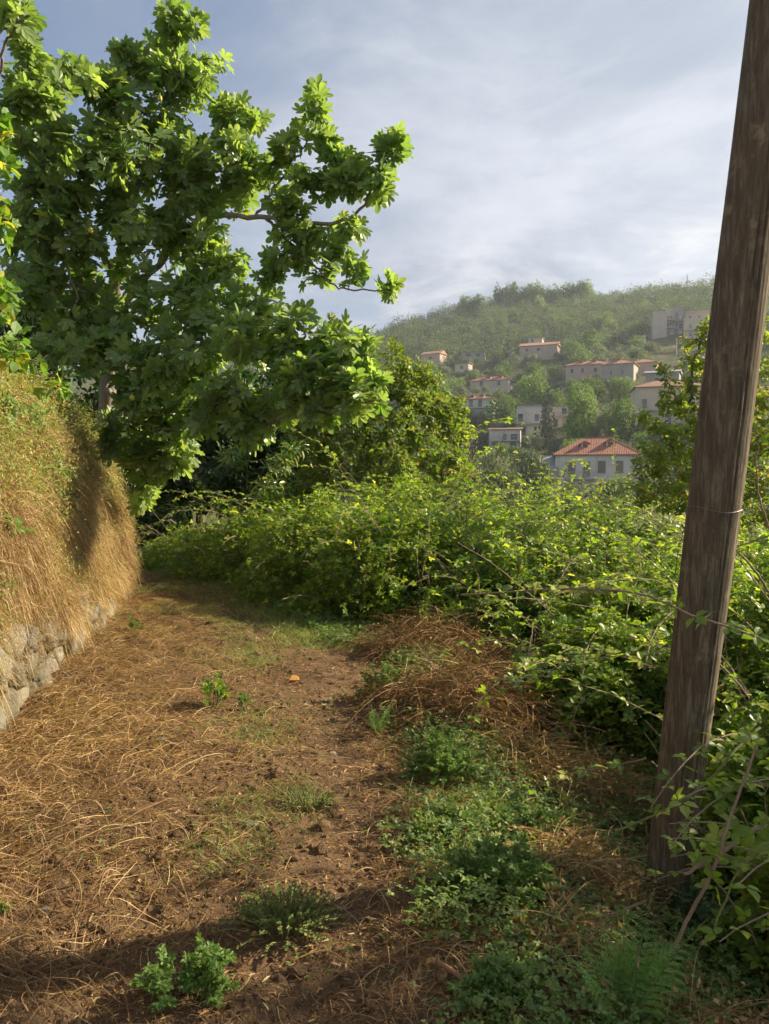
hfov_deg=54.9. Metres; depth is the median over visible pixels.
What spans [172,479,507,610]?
bramble bush
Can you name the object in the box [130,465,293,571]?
bramble bush
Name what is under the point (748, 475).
olive tree
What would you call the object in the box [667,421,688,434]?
broadleaf tree
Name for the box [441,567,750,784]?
bramble bush
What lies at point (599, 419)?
olive tree
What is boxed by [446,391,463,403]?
olive tree
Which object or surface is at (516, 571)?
bramble bush
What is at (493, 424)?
olive tree
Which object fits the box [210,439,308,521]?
laurel bush
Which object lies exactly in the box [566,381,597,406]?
broadleaf tree
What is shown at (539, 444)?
olive tree
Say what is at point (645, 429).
broadleaf tree
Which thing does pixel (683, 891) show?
leafy weed
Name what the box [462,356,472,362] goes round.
olive tree
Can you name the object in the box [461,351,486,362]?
long shed
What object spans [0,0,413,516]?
fig tree
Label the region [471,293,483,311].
broadleaf tree
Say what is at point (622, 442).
olive tree
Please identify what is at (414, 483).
bramble bush
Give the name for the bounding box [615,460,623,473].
window
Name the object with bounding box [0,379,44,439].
trailing vine
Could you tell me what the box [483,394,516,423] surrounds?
broadleaf tree
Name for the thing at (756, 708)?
bramble bush
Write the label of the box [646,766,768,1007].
bramble bush
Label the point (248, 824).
stone
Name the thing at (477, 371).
olive tree
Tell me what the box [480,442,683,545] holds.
bush
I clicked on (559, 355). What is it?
olive tree
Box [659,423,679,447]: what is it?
olive tree
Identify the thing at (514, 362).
olive tree
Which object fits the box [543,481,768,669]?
bramble bush
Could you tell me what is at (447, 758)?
herb clump
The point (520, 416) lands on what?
window
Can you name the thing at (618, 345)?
olive tree
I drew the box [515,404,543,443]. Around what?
terraced house
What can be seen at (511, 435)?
window
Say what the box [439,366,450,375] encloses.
olive tree
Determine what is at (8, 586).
trailing vine
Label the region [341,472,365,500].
olive tree
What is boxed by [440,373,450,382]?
olive tree
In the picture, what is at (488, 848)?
leafy weed
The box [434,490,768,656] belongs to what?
bramble bush
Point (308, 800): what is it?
feathery weed
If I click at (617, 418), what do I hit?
broadleaf tree
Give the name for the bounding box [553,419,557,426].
window
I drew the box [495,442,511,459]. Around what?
broadleaf tree
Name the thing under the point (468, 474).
withered shrub
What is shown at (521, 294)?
broadleaf tree
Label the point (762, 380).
olive tree
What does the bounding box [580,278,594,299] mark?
broadleaf tree
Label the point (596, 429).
olive tree
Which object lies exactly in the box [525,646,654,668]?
bramble cane
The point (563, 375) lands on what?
scrub
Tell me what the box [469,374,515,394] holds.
farmhouse
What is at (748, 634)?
bramble cane
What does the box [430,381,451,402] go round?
broadleaf tree
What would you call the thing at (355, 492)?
olive tree
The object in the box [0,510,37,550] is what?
trailing vine
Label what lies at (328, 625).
ground cover
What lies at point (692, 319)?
stepped apartments
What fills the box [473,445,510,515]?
olive tree
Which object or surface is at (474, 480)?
olive tree
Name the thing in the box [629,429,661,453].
broadleaf tree
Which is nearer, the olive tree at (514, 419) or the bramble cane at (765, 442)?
the bramble cane at (765, 442)
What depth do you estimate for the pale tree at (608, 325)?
346.86 m
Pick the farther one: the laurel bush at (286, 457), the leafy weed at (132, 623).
the laurel bush at (286, 457)
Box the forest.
[162,270,768,400]
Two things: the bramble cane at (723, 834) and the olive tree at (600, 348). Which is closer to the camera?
the bramble cane at (723, 834)
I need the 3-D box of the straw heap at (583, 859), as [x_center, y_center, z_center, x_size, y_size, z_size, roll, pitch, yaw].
[0.800,1.507,2.984,0.947,0.422,1.052,0,3,0]
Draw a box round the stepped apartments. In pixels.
[683,310,709,338]
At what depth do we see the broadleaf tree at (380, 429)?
177.06 m
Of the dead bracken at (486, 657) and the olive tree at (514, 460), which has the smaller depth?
the dead bracken at (486, 657)
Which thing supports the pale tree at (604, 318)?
on the ground at (668, 356)
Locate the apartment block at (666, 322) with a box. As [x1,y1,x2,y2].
[650,306,682,338]
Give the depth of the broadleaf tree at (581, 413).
157.63 m
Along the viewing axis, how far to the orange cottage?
343.97 m
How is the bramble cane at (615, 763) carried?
on the straw heap at (552, 751)
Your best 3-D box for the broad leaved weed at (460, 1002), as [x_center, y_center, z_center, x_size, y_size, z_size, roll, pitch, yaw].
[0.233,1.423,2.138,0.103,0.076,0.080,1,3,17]
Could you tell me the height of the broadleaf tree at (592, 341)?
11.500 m
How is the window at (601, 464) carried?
in the red roof house at (594, 453)
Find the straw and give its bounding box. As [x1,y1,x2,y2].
[0,575,767,1023]
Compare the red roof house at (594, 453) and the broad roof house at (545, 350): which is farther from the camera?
the broad roof house at (545, 350)
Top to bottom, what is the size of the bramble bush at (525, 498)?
2.687 m
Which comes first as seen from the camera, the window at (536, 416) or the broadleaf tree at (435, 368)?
the window at (536, 416)
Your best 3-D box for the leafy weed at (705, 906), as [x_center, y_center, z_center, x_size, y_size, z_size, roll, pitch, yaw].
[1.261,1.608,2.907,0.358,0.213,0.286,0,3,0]
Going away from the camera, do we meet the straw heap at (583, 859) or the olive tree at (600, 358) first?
the straw heap at (583, 859)
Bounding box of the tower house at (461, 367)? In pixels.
[454,362,473,372]
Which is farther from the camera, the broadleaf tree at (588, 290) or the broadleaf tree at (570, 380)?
the broadleaf tree at (588, 290)
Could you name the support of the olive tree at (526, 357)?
on the ground at (668, 356)
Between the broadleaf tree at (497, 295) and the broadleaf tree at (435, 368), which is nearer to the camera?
the broadleaf tree at (435, 368)
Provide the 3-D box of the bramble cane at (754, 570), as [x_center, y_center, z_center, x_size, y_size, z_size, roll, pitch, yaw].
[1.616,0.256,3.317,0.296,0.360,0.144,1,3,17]
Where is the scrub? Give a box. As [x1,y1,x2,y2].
[283,314,768,516]
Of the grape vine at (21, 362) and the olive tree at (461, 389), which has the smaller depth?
the grape vine at (21, 362)
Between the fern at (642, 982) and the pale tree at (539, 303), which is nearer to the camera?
the fern at (642, 982)
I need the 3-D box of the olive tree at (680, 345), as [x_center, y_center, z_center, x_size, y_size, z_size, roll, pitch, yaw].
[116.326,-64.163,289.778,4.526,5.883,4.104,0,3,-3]
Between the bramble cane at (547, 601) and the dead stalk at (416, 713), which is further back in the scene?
the bramble cane at (547, 601)
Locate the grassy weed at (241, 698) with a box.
[237,691,257,711]
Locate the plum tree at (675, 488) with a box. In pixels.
[624,315,768,532]
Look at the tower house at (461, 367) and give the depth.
324.80 m
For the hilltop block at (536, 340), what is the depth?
345.79 m
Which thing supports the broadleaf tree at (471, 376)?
on the ground at (668, 356)
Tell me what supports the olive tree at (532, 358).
on the ground at (668, 356)
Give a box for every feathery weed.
[212,879,351,958]
[274,780,344,818]
[412,807,440,848]
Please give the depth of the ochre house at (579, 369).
256.26 m
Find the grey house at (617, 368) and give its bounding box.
[600,358,639,380]
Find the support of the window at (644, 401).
in the balcony house at (645, 396)
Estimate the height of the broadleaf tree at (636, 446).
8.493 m
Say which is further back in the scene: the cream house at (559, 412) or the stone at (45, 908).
the cream house at (559, 412)
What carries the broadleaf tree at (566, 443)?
on the ground at (668, 356)
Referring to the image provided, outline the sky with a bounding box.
[0,0,748,365]
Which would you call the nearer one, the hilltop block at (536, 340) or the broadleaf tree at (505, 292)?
the hilltop block at (536, 340)
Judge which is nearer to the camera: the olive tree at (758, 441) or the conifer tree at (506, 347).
the olive tree at (758, 441)
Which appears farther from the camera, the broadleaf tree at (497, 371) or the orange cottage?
the orange cottage
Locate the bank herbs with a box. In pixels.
[0,336,137,669]
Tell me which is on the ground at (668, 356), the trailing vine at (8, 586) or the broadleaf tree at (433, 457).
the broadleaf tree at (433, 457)
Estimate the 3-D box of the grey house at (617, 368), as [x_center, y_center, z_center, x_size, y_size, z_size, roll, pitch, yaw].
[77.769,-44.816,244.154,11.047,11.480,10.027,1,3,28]
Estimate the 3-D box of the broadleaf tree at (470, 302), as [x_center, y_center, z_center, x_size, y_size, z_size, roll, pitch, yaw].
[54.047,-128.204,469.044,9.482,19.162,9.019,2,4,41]
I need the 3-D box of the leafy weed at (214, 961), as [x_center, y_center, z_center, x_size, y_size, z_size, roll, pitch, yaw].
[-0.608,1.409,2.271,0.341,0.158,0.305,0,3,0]
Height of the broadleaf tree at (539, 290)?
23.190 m
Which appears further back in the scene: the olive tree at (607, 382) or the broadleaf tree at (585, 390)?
the olive tree at (607, 382)
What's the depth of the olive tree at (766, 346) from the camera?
238.90 m
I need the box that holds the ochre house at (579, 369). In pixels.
[564,357,607,384]
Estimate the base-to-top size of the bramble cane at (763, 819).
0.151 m
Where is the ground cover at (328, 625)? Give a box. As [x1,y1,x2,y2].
[0,561,768,1023]
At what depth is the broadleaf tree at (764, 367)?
186.62 m
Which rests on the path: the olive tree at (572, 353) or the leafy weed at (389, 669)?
the leafy weed at (389, 669)
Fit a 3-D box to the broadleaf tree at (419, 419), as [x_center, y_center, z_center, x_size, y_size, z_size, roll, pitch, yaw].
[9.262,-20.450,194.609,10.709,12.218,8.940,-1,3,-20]
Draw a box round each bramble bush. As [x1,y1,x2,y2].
[127,455,382,590]
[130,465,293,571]
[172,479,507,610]
[249,417,609,587]
[254,445,544,630]
[314,516,678,671]
[322,473,674,633]
[362,426,764,573]
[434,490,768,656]
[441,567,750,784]
[463,514,768,717]
[498,497,768,806]
[506,586,768,911]
[531,463,768,568]
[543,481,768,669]
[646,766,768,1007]
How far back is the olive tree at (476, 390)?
270.57 m
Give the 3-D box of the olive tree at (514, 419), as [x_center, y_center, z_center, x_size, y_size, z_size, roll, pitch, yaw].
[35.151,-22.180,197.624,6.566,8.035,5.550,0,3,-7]
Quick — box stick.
[435,959,468,990]
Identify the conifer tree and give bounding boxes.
[501,328,515,361]
[536,387,557,450]
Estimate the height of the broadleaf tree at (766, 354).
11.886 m
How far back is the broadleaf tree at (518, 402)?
231.16 m
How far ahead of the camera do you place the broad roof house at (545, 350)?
326.71 m
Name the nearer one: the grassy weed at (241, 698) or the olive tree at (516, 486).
the grassy weed at (241, 698)
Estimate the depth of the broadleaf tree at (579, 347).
299.73 m
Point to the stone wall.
(40, 679)
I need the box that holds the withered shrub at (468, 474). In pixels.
[419,431,504,520]
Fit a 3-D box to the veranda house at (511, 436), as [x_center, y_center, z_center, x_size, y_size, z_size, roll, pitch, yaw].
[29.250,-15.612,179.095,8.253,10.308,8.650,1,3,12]
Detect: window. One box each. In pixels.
[509,441,515,448]
[510,434,517,439]
[518,413,522,421]
[522,426,525,434]
[534,414,538,420]
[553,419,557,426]
[568,461,575,476]
[582,461,590,476]
[598,461,605,473]
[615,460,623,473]
[642,399,646,408]
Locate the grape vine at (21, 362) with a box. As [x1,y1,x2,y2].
[0,107,75,400]
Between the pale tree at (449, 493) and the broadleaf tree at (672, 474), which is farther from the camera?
the broadleaf tree at (672, 474)
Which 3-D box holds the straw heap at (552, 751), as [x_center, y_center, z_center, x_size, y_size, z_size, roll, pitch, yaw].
[1.079,1.458,4.238,1.769,0.549,1.574,0,3,0]
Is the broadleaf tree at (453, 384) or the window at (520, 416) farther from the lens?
the broadleaf tree at (453, 384)
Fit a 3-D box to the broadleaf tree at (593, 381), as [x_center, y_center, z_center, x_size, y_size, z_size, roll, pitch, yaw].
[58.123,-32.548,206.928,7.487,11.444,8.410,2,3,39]
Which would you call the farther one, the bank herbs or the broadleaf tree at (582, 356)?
the broadleaf tree at (582, 356)
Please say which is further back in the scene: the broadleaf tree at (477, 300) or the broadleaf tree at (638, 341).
the broadleaf tree at (477, 300)
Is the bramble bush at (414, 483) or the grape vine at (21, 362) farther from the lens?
the bramble bush at (414, 483)
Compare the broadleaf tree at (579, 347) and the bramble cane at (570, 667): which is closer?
the bramble cane at (570, 667)
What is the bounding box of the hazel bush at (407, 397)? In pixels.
[270,311,478,527]
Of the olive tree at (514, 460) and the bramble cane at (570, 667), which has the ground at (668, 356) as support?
the olive tree at (514, 460)
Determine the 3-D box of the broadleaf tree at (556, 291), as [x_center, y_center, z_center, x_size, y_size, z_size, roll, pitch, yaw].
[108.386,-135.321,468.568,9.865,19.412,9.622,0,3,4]
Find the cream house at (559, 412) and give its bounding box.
[545,406,575,429]
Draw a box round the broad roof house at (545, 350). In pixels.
[518,341,560,360]
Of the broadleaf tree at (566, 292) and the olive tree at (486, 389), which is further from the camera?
the broadleaf tree at (566, 292)
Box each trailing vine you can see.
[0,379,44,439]
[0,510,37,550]
[0,558,18,595]
[22,389,55,433]
[34,435,76,502]
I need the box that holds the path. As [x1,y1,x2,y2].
[0,565,572,1023]
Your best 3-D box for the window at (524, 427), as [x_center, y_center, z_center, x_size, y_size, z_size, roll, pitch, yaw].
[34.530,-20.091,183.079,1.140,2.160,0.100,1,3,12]
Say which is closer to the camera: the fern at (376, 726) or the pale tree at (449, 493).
the fern at (376, 726)
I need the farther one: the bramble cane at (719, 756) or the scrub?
the scrub
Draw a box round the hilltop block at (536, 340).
[527,337,544,342]
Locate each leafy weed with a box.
[0,901,14,913]
[126,615,145,630]
[129,932,240,1012]
[199,671,230,707]
[352,661,417,699]
[431,836,560,911]
[444,946,557,1023]
[481,801,568,848]
[638,875,700,925]
[654,886,738,948]
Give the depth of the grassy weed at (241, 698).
5.01 m
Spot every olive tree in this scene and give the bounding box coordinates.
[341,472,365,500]
[349,481,369,500]
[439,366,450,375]
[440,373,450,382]
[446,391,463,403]
[456,384,468,395]
[457,454,484,522]
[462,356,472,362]
[467,428,488,446]
[468,411,487,427]
[471,369,480,376]
[472,386,480,394]
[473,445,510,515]
[482,384,490,395]
[482,462,522,521]
[488,419,502,427]
[489,388,507,400]
[494,420,512,426]
[507,360,519,370]
[507,445,519,459]
[508,414,516,429]
[511,447,541,472]
[513,371,526,383]
[515,447,555,511]
[518,438,532,452]
[523,353,529,362]
[527,353,537,364]
[531,436,544,450]
[539,364,549,385]
[545,439,563,454]
[551,481,592,529]
[556,352,567,360]
[566,350,579,361]
[588,425,604,436]
[590,342,606,354]
[594,355,606,361]
[596,411,612,426]
[603,375,617,390]
[609,437,626,444]
[610,341,621,349]
[614,352,627,357]
[617,354,630,360]
[626,407,654,442]
[639,342,658,354]
[639,450,658,477]
[647,341,660,349]
[651,418,668,442]
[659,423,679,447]
[677,342,685,350]
[681,370,694,378]
[744,462,768,492]
[752,414,762,443]
[759,377,768,383]
[761,343,768,353]
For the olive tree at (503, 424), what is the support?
on the ground at (668, 356)
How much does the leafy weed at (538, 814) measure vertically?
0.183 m
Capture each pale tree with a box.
[425,465,458,503]
[436,475,461,508]
[454,377,465,393]
[510,356,520,368]
[533,294,545,311]
[595,310,612,331]
[602,319,619,337]
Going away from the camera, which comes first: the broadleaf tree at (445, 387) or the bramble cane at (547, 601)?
the bramble cane at (547, 601)
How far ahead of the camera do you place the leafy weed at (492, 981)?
2.18 m
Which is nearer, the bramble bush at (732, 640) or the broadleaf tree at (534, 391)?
the bramble bush at (732, 640)
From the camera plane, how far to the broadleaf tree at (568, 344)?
318.94 m
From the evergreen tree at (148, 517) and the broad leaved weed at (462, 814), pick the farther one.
the evergreen tree at (148, 517)
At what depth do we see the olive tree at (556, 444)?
158.07 m
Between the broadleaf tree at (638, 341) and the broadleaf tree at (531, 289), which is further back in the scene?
the broadleaf tree at (531, 289)
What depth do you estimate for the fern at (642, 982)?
2.22 m
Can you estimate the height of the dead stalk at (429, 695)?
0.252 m
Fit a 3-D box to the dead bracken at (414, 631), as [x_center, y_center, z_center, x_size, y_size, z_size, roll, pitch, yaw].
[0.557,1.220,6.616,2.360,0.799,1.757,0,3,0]
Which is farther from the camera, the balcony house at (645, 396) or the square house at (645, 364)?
the square house at (645, 364)
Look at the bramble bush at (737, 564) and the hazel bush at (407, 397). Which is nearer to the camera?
the bramble bush at (737, 564)
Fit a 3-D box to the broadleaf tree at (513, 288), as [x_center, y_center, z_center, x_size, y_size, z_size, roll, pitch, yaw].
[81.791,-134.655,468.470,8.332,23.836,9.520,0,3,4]
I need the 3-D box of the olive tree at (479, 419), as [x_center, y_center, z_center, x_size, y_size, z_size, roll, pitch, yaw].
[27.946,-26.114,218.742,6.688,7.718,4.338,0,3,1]
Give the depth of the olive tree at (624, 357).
269.30 m
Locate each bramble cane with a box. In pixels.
[457,542,553,615]
[461,581,768,647]
[471,596,592,660]
[499,644,670,695]
[508,757,645,801]
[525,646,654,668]
[548,899,646,934]
[615,725,767,831]
[671,729,768,954]
[684,810,768,875]
[713,831,768,927]
[736,549,768,593]
[737,535,768,548]
[755,432,768,529]
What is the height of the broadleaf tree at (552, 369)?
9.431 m
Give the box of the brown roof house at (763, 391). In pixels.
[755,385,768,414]
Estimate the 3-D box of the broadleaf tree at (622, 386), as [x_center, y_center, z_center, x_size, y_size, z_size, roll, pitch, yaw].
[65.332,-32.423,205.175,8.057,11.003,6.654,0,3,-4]
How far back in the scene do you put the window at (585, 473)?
117.77 m
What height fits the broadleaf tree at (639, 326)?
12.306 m
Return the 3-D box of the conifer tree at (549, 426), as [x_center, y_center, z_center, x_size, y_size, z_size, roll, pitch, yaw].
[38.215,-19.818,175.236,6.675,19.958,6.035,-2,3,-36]
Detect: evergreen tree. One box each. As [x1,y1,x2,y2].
[0,288,193,549]
[73,364,276,542]
[189,428,343,519]
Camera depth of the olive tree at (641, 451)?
125.66 m
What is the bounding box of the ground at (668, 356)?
[64,294,768,1023]
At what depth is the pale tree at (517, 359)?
314.24 m
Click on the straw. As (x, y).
(32, 759)
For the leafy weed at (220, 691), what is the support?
on the path
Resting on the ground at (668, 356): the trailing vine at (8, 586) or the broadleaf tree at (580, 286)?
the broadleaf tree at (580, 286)
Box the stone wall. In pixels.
[0,580,115,731]
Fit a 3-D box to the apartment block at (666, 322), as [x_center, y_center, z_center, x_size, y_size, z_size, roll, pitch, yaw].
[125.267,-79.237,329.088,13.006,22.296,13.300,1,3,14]
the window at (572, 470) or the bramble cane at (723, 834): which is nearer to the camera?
the bramble cane at (723, 834)
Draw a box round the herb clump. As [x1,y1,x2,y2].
[400,725,488,787]
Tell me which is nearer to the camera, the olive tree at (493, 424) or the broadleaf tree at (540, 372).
the olive tree at (493, 424)
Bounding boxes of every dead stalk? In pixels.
[390,677,461,721]
[396,698,445,728]
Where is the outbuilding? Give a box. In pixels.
[539,456,557,497]
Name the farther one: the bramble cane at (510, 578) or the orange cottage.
the orange cottage
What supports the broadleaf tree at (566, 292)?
on the ground at (668, 356)
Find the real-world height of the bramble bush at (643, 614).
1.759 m
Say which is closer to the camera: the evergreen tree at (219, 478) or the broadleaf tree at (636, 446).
the evergreen tree at (219, 478)
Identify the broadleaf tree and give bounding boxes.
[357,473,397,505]
[375,420,404,449]
[412,412,436,439]
[420,447,446,473]
[421,361,438,372]
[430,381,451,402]
[435,361,445,371]
[443,376,462,392]
[458,294,469,316]
[463,295,476,316]
[464,371,479,386]
[466,409,477,425]
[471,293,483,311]
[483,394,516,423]
[490,364,507,377]
[493,282,504,308]
[493,360,514,373]
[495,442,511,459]
[499,282,513,306]
[507,280,518,307]
[511,396,524,409]
[513,371,544,398]
[513,372,549,404]
[516,285,529,308]
[521,360,542,376]
[523,282,537,302]
[534,279,544,301]
[534,369,549,376]
[538,388,565,405]
[541,363,557,378]
[543,285,554,303]
[548,283,562,304]
[558,437,580,450]
[560,281,571,298]
[560,339,577,350]
[561,386,599,440]
[564,341,586,355]
[565,377,575,385]
[566,281,580,300]
[566,348,593,363]
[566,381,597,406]
[575,280,586,304]
[578,374,606,403]
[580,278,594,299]
[580,328,603,345]
[581,334,604,350]
[583,348,597,359]
[588,474,641,524]
[599,397,638,443]
[606,375,635,400]
[626,334,644,347]
[626,345,647,360]
[626,440,655,466]
[627,319,646,337]
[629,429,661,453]
[633,420,661,441]
[664,427,693,459]
[664,448,691,491]
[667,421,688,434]
[758,359,768,381]
[761,350,768,360]
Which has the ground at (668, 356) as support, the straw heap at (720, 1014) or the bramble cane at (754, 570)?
the straw heap at (720, 1014)
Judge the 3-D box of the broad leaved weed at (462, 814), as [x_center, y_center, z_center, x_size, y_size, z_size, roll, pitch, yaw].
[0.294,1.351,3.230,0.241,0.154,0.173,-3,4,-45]
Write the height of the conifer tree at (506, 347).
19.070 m
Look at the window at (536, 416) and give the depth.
182.28 m
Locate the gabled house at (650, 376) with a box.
[644,369,682,382]
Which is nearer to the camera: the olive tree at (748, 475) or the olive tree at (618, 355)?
the olive tree at (748, 475)
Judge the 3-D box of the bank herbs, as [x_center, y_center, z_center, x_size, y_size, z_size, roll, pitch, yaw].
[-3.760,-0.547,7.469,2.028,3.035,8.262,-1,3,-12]
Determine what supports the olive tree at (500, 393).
on the ground at (668, 356)
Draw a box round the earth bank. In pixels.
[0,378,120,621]
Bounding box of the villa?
[460,393,496,417]
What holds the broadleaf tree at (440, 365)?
on the ground at (668, 356)
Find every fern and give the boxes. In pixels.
[367,697,393,738]
[555,889,710,1023]
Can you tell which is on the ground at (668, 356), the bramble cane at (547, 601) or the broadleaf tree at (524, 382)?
the broadleaf tree at (524, 382)
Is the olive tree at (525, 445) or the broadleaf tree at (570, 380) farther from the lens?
the broadleaf tree at (570, 380)
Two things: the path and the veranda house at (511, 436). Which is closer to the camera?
the path
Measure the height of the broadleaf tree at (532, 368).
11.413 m
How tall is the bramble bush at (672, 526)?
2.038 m
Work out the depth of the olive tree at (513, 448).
166.66 m
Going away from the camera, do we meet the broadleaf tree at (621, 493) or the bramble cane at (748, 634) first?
the bramble cane at (748, 634)
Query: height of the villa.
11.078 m
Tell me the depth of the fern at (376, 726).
4.53 m
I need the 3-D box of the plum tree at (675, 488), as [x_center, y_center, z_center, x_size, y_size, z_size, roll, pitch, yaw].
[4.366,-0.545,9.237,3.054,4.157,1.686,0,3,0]
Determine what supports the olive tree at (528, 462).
on the ground at (668, 356)
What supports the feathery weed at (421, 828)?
on the path
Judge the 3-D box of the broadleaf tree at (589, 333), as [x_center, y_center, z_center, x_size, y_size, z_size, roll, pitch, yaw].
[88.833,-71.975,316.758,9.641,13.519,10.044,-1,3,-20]
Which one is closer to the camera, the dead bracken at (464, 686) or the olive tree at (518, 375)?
the dead bracken at (464, 686)
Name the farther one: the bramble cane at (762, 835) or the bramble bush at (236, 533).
the bramble bush at (236, 533)
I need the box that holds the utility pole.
[644,0,768,915]
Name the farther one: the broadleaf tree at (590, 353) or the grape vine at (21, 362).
the broadleaf tree at (590, 353)
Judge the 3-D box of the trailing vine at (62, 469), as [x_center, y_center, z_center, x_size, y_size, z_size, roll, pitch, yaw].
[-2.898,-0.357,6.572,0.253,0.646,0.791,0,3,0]
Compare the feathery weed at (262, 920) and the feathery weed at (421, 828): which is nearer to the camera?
the feathery weed at (262, 920)
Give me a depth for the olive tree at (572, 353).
294.82 m
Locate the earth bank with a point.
(30, 477)
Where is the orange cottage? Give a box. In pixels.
[420,350,447,369]
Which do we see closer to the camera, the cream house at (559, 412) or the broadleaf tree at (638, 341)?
the cream house at (559, 412)
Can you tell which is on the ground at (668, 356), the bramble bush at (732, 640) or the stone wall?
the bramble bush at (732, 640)
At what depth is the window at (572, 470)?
118.32 m
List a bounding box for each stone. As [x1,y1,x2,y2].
[41,906,49,910]
[243,820,258,827]
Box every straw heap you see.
[435,702,657,857]
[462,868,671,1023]
[482,799,708,965]
[554,940,768,1023]
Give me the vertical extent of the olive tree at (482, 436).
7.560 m
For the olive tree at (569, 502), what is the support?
on the ground at (668, 356)
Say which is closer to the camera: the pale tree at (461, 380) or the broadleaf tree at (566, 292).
the pale tree at (461, 380)
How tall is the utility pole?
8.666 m
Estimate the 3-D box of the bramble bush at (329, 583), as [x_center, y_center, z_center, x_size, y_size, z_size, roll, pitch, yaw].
[0.160,0.317,8.704,3.779,2.103,3.523,0,3,0]
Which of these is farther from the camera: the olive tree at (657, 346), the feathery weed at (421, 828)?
the olive tree at (657, 346)
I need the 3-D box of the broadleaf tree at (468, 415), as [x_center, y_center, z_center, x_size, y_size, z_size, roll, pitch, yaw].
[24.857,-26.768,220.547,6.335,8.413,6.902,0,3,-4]
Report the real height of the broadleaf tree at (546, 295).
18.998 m
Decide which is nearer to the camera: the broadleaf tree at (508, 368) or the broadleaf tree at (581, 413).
the broadleaf tree at (581, 413)
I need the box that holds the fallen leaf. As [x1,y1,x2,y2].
[289,675,298,679]
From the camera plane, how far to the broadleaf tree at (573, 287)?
466.67 m
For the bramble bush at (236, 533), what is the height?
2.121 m
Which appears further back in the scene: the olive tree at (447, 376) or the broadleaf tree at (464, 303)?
the broadleaf tree at (464, 303)
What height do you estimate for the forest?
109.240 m
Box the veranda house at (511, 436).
[487,427,522,452]
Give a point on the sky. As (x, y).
(557, 142)
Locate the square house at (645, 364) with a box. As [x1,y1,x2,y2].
[634,359,658,374]
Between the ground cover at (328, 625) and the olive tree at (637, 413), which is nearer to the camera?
the ground cover at (328, 625)
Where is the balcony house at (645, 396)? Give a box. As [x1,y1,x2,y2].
[628,380,700,426]
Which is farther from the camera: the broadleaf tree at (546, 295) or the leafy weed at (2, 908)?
the broadleaf tree at (546, 295)
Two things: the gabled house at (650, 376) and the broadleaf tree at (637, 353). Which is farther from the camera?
the broadleaf tree at (637, 353)
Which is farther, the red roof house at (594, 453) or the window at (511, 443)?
the window at (511, 443)
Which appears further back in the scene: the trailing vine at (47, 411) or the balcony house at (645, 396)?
the balcony house at (645, 396)
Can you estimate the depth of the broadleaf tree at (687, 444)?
130.10 m
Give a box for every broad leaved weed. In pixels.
[423,801,472,836]
[446,984,475,1018]
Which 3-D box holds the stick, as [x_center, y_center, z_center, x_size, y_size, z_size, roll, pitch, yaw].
[0.221,1.431,2.262,0.025,0.043,0.178,-2,3,-38]
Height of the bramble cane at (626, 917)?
0.193 m
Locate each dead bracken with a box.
[316,602,544,675]
[323,640,628,765]
[440,634,622,738]
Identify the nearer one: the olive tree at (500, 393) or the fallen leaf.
the fallen leaf
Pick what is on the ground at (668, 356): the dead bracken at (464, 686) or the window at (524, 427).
the dead bracken at (464, 686)
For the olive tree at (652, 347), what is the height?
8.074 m
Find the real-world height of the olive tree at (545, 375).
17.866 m
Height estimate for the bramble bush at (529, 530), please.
1.937 m
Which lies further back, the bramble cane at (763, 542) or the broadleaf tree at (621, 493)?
the broadleaf tree at (621, 493)
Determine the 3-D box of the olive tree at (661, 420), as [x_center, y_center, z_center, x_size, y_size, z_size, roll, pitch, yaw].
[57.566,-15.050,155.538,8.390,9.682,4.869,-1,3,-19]
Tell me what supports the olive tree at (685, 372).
on the ground at (668, 356)
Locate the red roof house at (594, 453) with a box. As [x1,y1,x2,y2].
[552,437,642,496]
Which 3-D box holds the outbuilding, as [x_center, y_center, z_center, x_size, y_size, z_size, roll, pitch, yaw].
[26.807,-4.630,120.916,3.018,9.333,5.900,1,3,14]
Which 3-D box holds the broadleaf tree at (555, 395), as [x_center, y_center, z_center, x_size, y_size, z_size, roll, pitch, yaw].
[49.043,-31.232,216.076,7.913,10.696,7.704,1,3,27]
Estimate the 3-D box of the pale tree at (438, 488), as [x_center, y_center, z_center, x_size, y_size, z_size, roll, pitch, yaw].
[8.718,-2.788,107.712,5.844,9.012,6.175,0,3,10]
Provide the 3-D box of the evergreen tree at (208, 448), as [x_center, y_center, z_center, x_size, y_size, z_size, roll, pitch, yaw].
[-4.598,-1.315,16.675,5.411,4.738,3.561,-1,3,-18]

